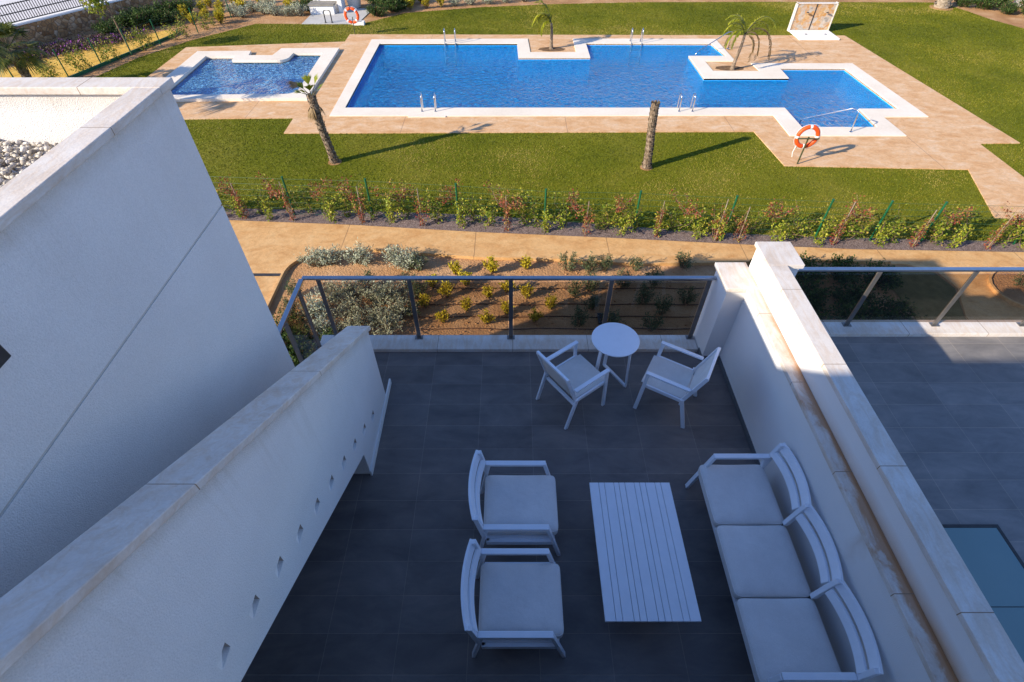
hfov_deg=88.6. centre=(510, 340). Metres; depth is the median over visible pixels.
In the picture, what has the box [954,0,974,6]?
dark bush
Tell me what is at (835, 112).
pool handrail
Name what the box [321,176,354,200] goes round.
climbing runner
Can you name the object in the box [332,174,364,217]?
trailing vine
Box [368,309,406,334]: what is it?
silver bush
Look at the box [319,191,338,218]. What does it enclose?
trailing vine
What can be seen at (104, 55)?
trailing vine
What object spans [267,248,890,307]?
bed kerb
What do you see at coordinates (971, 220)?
trailing vine
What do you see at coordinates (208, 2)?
yellow shrub
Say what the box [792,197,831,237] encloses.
trailing vine
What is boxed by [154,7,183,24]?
dark bush
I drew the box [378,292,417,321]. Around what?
silver bush
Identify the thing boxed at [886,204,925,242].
trailing vine
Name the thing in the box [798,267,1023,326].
glass railing
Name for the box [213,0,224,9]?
yellow shrub
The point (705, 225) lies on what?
trailing vine
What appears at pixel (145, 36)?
trailing vine
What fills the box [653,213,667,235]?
green vine
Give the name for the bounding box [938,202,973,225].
climbing runner
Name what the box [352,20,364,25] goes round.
valve box
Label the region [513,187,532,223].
trailing vine
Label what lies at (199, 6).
yellow shrub
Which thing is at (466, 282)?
yellow shrub
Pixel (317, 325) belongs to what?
silver bush
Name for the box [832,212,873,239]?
trailing vine
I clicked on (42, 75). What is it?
trailing vine
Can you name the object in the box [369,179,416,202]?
climbing runner
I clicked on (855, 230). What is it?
trailing vine
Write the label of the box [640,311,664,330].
olive shrub
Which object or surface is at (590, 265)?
olive shrub
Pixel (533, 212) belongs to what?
trailing vine
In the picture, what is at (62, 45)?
flower carpet
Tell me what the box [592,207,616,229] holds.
trailing vine
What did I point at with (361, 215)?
red vine
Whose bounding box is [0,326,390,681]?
stair wall
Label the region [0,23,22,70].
fan palm
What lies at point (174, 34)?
trailing vine
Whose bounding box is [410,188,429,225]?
red vine
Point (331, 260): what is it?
silver bush
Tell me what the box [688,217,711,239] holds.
green vine
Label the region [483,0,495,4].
silver bush
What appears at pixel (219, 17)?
yellow shrub
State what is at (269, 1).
silver bush
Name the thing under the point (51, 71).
trailing vine
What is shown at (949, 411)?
terrace floor
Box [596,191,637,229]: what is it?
trailing vine
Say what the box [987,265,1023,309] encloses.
bed kerb
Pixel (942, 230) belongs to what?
trailing vine
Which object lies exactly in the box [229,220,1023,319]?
path
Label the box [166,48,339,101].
paddling pool
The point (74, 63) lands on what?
trailing vine
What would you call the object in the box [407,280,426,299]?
olive shrub
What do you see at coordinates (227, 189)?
climbing runner
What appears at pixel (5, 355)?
wall lamp
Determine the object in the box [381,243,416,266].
silver bush
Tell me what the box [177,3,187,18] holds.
yellow shrub
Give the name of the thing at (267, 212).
green vine
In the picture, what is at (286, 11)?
silver bush
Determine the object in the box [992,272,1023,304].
round bed
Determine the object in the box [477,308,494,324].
yellow shrub
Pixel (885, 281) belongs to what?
dark bush
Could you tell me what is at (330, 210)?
green vine
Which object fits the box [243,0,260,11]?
silver bush
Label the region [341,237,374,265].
silver bush
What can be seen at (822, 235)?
green vine
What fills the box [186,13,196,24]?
yellow shrub
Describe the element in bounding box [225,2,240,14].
silver bush
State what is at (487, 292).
yellow shrub
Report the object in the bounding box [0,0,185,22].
street
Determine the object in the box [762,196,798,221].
climbing runner
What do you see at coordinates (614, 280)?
drip hose
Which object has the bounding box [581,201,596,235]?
red vine
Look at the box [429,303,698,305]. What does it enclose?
drip hose
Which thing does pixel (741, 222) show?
red vine
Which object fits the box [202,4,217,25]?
trailing vine
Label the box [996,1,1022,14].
dark bush
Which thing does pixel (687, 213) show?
climbing runner
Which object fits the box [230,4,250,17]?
silver bush
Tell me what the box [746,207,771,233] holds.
trailing vine
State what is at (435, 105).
pool ladder
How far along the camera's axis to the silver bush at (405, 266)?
12.96 m
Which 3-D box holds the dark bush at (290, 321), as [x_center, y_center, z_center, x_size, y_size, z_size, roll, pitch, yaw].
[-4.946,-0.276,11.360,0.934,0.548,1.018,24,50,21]
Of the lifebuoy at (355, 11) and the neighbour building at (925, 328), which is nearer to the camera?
the neighbour building at (925, 328)
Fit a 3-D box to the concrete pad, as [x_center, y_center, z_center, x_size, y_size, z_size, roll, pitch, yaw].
[-9.355,-17.670,28.514,3.230,0.040,2.940,0,46,0]
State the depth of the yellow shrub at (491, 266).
12.84 m
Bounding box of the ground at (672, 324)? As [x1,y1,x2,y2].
[4,0,1023,361]
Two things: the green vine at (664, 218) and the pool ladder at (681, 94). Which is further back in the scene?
the pool ladder at (681, 94)
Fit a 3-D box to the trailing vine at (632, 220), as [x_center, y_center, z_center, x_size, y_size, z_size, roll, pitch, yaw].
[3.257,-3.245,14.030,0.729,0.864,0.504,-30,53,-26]
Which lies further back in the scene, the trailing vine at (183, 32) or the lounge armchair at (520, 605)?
the trailing vine at (183, 32)
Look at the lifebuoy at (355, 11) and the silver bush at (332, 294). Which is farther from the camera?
the lifebuoy at (355, 11)
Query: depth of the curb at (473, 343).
6.79 m
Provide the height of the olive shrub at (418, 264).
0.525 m
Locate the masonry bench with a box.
[307,0,345,13]
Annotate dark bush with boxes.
[89,18,125,34]
[111,7,150,29]
[122,4,151,23]
[136,5,162,25]
[145,0,177,15]
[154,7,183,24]
[170,0,194,16]
[273,311,304,342]
[281,323,318,357]
[288,339,316,366]
[292,0,316,11]
[318,324,341,340]
[364,0,382,5]
[364,3,388,16]
[377,0,406,12]
[392,0,409,10]
[795,273,835,310]
[796,250,832,284]
[806,294,837,319]
[820,253,867,284]
[826,276,880,308]
[830,297,887,319]
[860,258,903,290]
[864,291,927,319]
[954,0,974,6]
[970,0,1003,9]
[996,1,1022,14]
[997,0,1015,6]
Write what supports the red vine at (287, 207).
on the ground at (672, 324)
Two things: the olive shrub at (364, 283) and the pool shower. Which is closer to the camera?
the olive shrub at (364, 283)
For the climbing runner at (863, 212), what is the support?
attached to the wire fence at (833, 200)
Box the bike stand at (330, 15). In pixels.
[323,10,332,22]
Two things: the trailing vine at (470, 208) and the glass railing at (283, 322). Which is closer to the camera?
the glass railing at (283, 322)
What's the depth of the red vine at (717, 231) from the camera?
13.60 m
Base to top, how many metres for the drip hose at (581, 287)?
0.033 m
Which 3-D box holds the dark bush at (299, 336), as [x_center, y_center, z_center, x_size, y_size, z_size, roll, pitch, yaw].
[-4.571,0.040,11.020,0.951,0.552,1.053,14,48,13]
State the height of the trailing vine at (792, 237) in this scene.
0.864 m
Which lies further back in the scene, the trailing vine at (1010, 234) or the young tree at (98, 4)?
the young tree at (98, 4)
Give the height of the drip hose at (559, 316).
0.033 m
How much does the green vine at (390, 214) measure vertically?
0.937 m
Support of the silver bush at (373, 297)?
on the ground at (672, 324)
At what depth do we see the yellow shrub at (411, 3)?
29.08 m
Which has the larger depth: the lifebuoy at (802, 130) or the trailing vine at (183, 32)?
the trailing vine at (183, 32)
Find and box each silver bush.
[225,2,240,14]
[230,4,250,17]
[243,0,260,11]
[254,0,270,13]
[261,0,275,6]
[263,0,281,15]
[278,4,295,16]
[288,0,307,16]
[293,292,334,319]
[296,245,328,266]
[305,315,340,335]
[313,243,345,266]
[313,280,346,304]
[332,294,364,319]
[334,275,365,297]
[337,307,376,329]
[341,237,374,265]
[355,280,393,303]
[364,301,390,325]
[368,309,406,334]
[375,280,408,302]
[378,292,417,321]
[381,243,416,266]
[390,244,423,270]
[447,0,460,6]
[464,0,477,4]
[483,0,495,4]
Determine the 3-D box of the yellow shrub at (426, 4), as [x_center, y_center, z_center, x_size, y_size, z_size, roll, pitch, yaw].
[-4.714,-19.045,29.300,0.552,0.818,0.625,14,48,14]
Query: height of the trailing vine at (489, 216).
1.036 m
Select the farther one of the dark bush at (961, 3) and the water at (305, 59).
the dark bush at (961, 3)
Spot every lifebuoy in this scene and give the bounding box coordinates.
[343,6,359,23]
[794,124,821,148]
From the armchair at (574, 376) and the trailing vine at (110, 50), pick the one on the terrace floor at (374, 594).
the armchair at (574, 376)
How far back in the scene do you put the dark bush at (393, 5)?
28.76 m
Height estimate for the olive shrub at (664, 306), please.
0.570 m
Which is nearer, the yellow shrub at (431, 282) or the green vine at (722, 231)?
the yellow shrub at (431, 282)
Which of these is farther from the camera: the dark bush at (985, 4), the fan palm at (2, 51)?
the dark bush at (985, 4)
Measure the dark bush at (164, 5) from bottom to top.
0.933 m
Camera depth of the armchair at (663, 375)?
5.83 m
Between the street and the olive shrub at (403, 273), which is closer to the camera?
the olive shrub at (403, 273)
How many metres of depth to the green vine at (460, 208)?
14.18 m
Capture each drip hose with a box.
[418,316,699,317]
[421,328,689,329]
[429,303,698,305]
[432,287,702,288]
[471,280,693,280]
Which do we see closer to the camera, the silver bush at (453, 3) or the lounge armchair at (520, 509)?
the lounge armchair at (520, 509)
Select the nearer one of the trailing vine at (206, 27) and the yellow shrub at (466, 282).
the yellow shrub at (466, 282)
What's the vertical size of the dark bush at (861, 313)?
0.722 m
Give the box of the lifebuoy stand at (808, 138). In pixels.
[796,137,819,163]
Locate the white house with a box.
[0,77,294,597]
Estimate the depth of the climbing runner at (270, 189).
14.20 m
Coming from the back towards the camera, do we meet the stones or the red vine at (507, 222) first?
the red vine at (507, 222)
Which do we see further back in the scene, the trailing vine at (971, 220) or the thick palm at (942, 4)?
the thick palm at (942, 4)
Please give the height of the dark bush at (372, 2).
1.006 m
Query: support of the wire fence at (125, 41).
on the ground at (672, 324)
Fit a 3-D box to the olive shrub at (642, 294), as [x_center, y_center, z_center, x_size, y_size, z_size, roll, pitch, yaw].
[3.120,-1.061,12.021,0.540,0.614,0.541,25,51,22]
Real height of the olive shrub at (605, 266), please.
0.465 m
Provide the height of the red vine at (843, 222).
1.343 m
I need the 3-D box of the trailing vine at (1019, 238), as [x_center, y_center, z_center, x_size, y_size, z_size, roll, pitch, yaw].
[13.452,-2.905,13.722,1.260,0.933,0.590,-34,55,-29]
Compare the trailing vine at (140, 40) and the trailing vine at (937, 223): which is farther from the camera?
the trailing vine at (140, 40)
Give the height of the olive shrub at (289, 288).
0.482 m
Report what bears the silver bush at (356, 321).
on the ground at (672, 324)
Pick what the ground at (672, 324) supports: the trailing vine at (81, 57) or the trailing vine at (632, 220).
the trailing vine at (81, 57)
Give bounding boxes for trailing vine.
[33,54,55,76]
[38,56,60,76]
[57,50,85,71]
[64,45,94,68]
[80,40,110,61]
[97,36,121,59]
[124,26,147,50]
[134,25,154,47]
[160,23,181,39]
[174,13,190,36]
[191,8,210,29]
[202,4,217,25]
[215,180,235,210]
[248,185,268,213]
[285,181,316,213]
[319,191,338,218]
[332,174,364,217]
[351,187,393,219]
[387,190,412,218]
[413,185,447,224]
[457,186,480,222]
[472,196,500,228]
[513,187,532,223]
[518,195,541,227]
[551,192,572,229]
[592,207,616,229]
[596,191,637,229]
[621,204,644,231]
[659,203,705,230]
[688,204,726,234]
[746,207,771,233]
[779,208,815,239]
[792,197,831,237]
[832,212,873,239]
[848,209,875,237]
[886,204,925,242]
[911,211,955,237]
[923,201,956,245]
[947,204,980,239]
[991,218,1023,246]
[1008,218,1023,244]
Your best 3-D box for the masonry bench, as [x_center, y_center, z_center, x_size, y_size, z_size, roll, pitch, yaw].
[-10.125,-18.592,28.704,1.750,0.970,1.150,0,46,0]
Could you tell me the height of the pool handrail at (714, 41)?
1.420 m
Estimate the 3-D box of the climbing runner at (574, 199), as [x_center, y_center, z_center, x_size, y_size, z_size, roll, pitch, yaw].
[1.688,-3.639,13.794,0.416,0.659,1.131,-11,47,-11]
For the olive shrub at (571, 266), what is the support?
on the ground at (672, 324)
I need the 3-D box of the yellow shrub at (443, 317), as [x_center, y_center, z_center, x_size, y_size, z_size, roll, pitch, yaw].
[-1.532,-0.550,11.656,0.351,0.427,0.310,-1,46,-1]
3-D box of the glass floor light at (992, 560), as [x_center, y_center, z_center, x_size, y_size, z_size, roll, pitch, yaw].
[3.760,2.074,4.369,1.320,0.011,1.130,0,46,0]
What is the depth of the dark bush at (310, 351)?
10.71 m
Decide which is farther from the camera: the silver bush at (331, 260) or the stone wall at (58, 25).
the stone wall at (58, 25)
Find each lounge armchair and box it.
[461,539,565,657]
[468,450,559,555]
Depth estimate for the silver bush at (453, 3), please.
29.78 m
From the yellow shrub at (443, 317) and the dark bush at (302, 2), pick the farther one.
the dark bush at (302, 2)
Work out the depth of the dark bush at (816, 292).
12.01 m
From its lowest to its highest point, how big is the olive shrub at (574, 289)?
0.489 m
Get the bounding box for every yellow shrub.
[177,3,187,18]
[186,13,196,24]
[194,0,206,9]
[198,7,207,19]
[204,0,211,7]
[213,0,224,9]
[213,11,223,23]
[235,0,245,9]
[282,0,294,6]
[404,0,414,9]
[416,293,431,307]
[421,0,429,8]
[425,273,438,286]
[434,308,449,322]
[437,0,443,7]
[437,280,454,297]
[448,260,462,274]
[457,269,471,285]
[460,295,472,311]
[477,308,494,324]
[482,255,499,273]
[482,284,496,298]
[498,275,516,292]
[500,299,514,314]
[519,255,532,268]
[519,282,535,298]
[527,306,543,322]
[544,294,558,309]
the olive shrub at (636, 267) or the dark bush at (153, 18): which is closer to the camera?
the olive shrub at (636, 267)
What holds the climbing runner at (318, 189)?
attached to the wire fence at (833, 200)
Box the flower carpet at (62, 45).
[1,24,155,68]
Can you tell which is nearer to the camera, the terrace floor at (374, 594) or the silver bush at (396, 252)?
the terrace floor at (374, 594)
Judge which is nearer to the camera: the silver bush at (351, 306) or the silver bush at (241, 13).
the silver bush at (351, 306)
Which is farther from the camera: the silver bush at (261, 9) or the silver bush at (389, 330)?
the silver bush at (261, 9)
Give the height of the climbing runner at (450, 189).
0.614 m
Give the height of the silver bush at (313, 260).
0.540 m
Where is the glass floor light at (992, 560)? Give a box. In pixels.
[942,524,1023,661]
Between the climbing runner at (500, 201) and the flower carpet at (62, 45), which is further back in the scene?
the flower carpet at (62, 45)
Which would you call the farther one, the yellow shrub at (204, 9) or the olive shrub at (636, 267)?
the yellow shrub at (204, 9)
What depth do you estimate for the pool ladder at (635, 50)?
25.26 m
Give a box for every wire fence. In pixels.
[8,0,231,76]
[210,176,1023,244]
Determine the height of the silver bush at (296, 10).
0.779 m
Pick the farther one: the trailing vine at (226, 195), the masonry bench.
the masonry bench
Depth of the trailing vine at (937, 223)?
13.57 m
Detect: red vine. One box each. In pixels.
[229,183,248,218]
[277,182,295,220]
[351,184,365,223]
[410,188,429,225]
[502,197,511,232]
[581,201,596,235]
[653,201,667,237]
[708,199,735,239]
[733,207,750,242]
[828,202,856,244]
[908,210,937,247]
[984,212,1015,248]
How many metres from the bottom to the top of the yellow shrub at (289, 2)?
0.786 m
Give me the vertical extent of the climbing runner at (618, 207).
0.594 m
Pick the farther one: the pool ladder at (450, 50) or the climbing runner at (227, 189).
the pool ladder at (450, 50)
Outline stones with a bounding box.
[409,267,698,334]
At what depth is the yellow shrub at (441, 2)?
29.55 m
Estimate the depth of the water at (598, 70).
21.98 m
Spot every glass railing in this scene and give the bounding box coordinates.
[277,276,716,362]
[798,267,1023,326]
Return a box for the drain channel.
[253,273,280,275]
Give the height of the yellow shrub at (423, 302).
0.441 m
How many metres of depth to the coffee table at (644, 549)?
4.54 m
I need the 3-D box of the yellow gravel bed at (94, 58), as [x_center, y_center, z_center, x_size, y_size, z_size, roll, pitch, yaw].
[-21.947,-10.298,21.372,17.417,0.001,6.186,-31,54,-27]
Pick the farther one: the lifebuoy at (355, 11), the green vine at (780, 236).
the lifebuoy at (355, 11)
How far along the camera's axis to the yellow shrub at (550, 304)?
11.94 m
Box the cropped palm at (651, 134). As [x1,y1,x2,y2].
[642,99,659,169]
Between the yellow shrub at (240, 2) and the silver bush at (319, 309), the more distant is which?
the yellow shrub at (240, 2)
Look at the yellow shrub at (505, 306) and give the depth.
11.86 m
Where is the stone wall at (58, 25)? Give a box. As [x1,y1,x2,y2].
[0,0,184,49]
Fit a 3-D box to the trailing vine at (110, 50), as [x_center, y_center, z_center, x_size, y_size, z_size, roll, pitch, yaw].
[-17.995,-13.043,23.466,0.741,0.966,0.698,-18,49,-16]
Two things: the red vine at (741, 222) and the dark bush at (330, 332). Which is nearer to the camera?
the dark bush at (330, 332)
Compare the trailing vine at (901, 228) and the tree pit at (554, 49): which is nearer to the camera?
the trailing vine at (901, 228)
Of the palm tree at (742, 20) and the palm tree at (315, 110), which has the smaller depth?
the palm tree at (315, 110)
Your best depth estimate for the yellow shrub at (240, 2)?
28.75 m
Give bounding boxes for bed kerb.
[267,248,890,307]
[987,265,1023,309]
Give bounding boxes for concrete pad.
[302,8,368,23]
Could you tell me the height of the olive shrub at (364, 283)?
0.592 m
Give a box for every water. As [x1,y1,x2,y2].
[171,56,318,94]
[350,46,891,126]
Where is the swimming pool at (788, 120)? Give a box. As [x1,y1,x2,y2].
[329,38,928,135]
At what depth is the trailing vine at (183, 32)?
25.84 m
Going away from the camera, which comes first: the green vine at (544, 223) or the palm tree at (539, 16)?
the green vine at (544, 223)
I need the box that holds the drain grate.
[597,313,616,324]
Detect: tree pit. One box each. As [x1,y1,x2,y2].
[538,47,564,50]
[715,66,743,70]
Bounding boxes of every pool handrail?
[695,31,732,55]
[799,108,858,132]
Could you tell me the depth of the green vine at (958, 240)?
13.49 m
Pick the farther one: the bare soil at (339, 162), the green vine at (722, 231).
the bare soil at (339, 162)
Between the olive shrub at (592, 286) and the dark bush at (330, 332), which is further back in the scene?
the olive shrub at (592, 286)
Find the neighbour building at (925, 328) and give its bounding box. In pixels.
[820,320,1023,336]
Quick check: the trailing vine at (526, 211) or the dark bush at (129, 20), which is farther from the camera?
the dark bush at (129, 20)
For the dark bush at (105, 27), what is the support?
on the ground at (672, 324)
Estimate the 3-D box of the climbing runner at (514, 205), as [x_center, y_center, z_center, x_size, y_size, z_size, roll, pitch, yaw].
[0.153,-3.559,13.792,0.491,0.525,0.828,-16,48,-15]
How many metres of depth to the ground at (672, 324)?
12.74 m
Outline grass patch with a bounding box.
[889,266,966,319]
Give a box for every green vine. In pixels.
[225,196,244,218]
[258,195,273,221]
[324,196,336,222]
[382,193,401,224]
[453,196,467,228]
[539,206,555,233]
[613,214,630,234]
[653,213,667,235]
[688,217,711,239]
[710,213,729,240]
[767,216,791,241]
[813,218,837,246]
[871,218,896,246]
[946,223,974,248]
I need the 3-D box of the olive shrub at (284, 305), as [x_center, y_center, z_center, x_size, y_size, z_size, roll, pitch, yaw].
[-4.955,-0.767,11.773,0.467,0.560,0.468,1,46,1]
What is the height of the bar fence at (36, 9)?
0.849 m
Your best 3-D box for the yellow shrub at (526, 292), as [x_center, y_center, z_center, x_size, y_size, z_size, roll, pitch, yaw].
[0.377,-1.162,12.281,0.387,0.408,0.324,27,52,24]
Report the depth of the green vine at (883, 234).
13.60 m
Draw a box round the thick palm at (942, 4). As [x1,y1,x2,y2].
[934,0,952,8]
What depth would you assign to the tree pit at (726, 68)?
22.86 m
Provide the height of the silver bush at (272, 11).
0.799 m
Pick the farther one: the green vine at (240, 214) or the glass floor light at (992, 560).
the green vine at (240, 214)
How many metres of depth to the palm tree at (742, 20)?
21.77 m
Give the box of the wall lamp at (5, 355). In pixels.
[0,345,10,368]
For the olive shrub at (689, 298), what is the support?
on the ground at (672, 324)
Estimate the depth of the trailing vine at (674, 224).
14.04 m
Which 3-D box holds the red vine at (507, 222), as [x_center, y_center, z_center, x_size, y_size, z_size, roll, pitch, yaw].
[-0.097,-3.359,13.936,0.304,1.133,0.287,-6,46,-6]
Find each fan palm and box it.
[0,18,53,76]
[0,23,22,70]
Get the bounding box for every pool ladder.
[420,93,436,111]
[443,28,456,65]
[628,28,643,65]
[677,93,695,111]
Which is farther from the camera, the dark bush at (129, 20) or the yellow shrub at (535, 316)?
the dark bush at (129, 20)
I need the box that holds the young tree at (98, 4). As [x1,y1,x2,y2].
[79,0,126,45]
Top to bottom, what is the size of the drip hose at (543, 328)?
0.033 m
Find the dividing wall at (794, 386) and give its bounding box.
[693,242,1023,681]
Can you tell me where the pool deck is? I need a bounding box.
[148,34,1023,219]
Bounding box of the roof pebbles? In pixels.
[0,139,58,187]
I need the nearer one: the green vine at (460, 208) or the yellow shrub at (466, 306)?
the yellow shrub at (466, 306)
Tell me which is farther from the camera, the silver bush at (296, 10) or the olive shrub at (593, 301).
the silver bush at (296, 10)
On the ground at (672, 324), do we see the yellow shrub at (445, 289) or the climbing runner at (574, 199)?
the yellow shrub at (445, 289)
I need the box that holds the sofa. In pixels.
[685,442,883,681]
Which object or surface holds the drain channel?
on the path
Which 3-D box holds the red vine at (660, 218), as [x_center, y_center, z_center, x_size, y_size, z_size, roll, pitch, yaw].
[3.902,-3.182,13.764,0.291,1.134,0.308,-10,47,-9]
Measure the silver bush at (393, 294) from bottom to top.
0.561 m
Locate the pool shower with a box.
[787,2,839,39]
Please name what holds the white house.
on the ground at (672, 324)
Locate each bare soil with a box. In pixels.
[328,159,341,164]
[929,5,952,10]
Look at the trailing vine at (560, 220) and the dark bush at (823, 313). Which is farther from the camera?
the trailing vine at (560, 220)
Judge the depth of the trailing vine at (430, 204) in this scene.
14.27 m
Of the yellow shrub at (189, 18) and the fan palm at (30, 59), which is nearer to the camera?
the fan palm at (30, 59)
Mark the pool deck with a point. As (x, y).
(947, 134)
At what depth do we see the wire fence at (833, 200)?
13.84 m
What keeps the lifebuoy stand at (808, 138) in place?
on the pool deck
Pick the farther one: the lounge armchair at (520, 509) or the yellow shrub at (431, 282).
the yellow shrub at (431, 282)
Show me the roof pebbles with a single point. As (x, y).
(7, 150)
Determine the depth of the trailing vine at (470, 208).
14.38 m
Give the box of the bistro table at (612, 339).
[591,322,639,386]
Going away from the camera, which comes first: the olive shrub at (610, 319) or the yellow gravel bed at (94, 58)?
the olive shrub at (610, 319)
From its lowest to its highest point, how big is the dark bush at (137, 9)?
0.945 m
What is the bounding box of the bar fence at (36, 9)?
[0,0,105,23]
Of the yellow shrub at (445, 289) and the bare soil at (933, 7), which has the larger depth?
the bare soil at (933, 7)
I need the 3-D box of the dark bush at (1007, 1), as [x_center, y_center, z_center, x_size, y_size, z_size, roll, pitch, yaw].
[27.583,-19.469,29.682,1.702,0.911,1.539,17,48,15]
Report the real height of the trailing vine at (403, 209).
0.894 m
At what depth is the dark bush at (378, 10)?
28.25 m
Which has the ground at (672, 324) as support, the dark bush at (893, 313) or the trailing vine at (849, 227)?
the dark bush at (893, 313)
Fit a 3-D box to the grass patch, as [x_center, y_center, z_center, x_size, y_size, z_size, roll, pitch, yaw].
[9.925,-0.787,12.167,1.550,0.001,3.060,0,46,0]
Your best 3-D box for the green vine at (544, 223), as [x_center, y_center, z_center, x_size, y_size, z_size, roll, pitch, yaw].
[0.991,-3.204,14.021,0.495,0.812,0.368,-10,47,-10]
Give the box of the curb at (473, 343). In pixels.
[320,335,697,351]
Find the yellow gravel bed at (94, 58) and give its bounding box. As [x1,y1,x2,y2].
[0,30,175,76]
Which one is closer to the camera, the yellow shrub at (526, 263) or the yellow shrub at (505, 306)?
the yellow shrub at (505, 306)
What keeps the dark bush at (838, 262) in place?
on the ground at (672, 324)
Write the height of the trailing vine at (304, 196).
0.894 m
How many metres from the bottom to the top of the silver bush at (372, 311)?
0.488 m
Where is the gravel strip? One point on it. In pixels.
(411, 221)
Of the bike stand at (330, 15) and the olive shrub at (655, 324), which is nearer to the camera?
the olive shrub at (655, 324)
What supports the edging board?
on the yellow gravel bed at (94, 58)
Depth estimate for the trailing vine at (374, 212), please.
14.54 m
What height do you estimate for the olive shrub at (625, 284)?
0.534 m
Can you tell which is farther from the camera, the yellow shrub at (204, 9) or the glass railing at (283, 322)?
the yellow shrub at (204, 9)
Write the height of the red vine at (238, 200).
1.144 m
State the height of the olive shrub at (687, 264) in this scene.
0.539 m
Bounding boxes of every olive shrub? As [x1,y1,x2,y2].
[277,297,296,316]
[284,278,302,295]
[358,266,376,287]
[398,270,415,285]
[402,298,420,316]
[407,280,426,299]
[409,250,428,270]
[557,251,580,271]
[565,280,583,296]
[569,305,592,326]
[580,250,600,273]
[581,289,600,309]
[582,272,600,291]
[597,253,613,270]
[601,309,625,322]
[614,268,634,287]
[628,254,643,271]
[633,281,657,304]
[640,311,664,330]
[645,265,663,284]
[652,292,674,314]
[675,251,696,270]
[676,286,699,303]
[1012,272,1023,287]
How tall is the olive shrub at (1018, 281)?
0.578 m
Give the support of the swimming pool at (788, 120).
in the pool deck
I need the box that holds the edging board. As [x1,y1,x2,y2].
[68,30,176,76]
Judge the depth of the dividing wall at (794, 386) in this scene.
4.21 m
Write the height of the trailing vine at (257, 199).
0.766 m
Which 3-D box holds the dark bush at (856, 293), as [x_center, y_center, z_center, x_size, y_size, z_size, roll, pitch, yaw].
[7.883,-1.041,12.074,1.151,0.594,1.056,-27,52,-24]
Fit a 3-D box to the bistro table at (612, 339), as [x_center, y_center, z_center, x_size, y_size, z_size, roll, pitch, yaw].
[1.180,0.224,6.168,0.540,0.712,0.540,0,46,0]
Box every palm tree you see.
[286,73,338,163]
[531,0,553,49]
[722,13,775,69]
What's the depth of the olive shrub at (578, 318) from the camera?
11.57 m
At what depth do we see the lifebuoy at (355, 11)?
25.49 m
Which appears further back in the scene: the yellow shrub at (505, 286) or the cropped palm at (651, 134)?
the cropped palm at (651, 134)
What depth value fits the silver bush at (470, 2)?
29.90 m
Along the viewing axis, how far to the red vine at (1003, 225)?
13.39 m
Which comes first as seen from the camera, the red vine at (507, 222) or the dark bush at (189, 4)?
the red vine at (507, 222)
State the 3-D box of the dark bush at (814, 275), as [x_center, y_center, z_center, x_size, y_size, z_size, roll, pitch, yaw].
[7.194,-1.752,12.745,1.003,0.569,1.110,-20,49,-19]
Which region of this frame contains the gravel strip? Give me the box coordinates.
[224,208,1023,251]
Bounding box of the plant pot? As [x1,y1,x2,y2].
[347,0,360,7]
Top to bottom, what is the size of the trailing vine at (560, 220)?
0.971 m
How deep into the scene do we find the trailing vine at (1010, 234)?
13.65 m
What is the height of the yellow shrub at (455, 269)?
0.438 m
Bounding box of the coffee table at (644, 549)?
[589,483,700,621]
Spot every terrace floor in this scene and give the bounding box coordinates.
[241,352,754,681]
[831,337,1023,561]
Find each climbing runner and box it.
[215,174,236,196]
[256,171,281,199]
[308,179,334,200]
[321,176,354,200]
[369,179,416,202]
[435,178,462,205]
[483,180,515,210]
[508,192,526,212]
[564,188,583,218]
[612,191,637,214]
[669,188,705,218]
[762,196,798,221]
[845,193,877,223]
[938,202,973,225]
[1000,201,1023,226]
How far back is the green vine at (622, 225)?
13.95 m
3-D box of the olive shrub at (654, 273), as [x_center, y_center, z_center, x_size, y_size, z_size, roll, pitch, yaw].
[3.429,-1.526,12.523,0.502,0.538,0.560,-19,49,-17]
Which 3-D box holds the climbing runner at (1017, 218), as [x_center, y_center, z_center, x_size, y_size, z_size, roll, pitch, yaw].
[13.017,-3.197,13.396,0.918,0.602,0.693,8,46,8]
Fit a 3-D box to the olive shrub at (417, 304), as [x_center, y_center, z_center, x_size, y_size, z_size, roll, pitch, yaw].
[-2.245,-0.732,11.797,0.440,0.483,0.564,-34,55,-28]
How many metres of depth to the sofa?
4.33 m
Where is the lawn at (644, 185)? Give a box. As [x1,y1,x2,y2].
[96,2,1023,241]
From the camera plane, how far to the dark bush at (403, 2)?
29.06 m

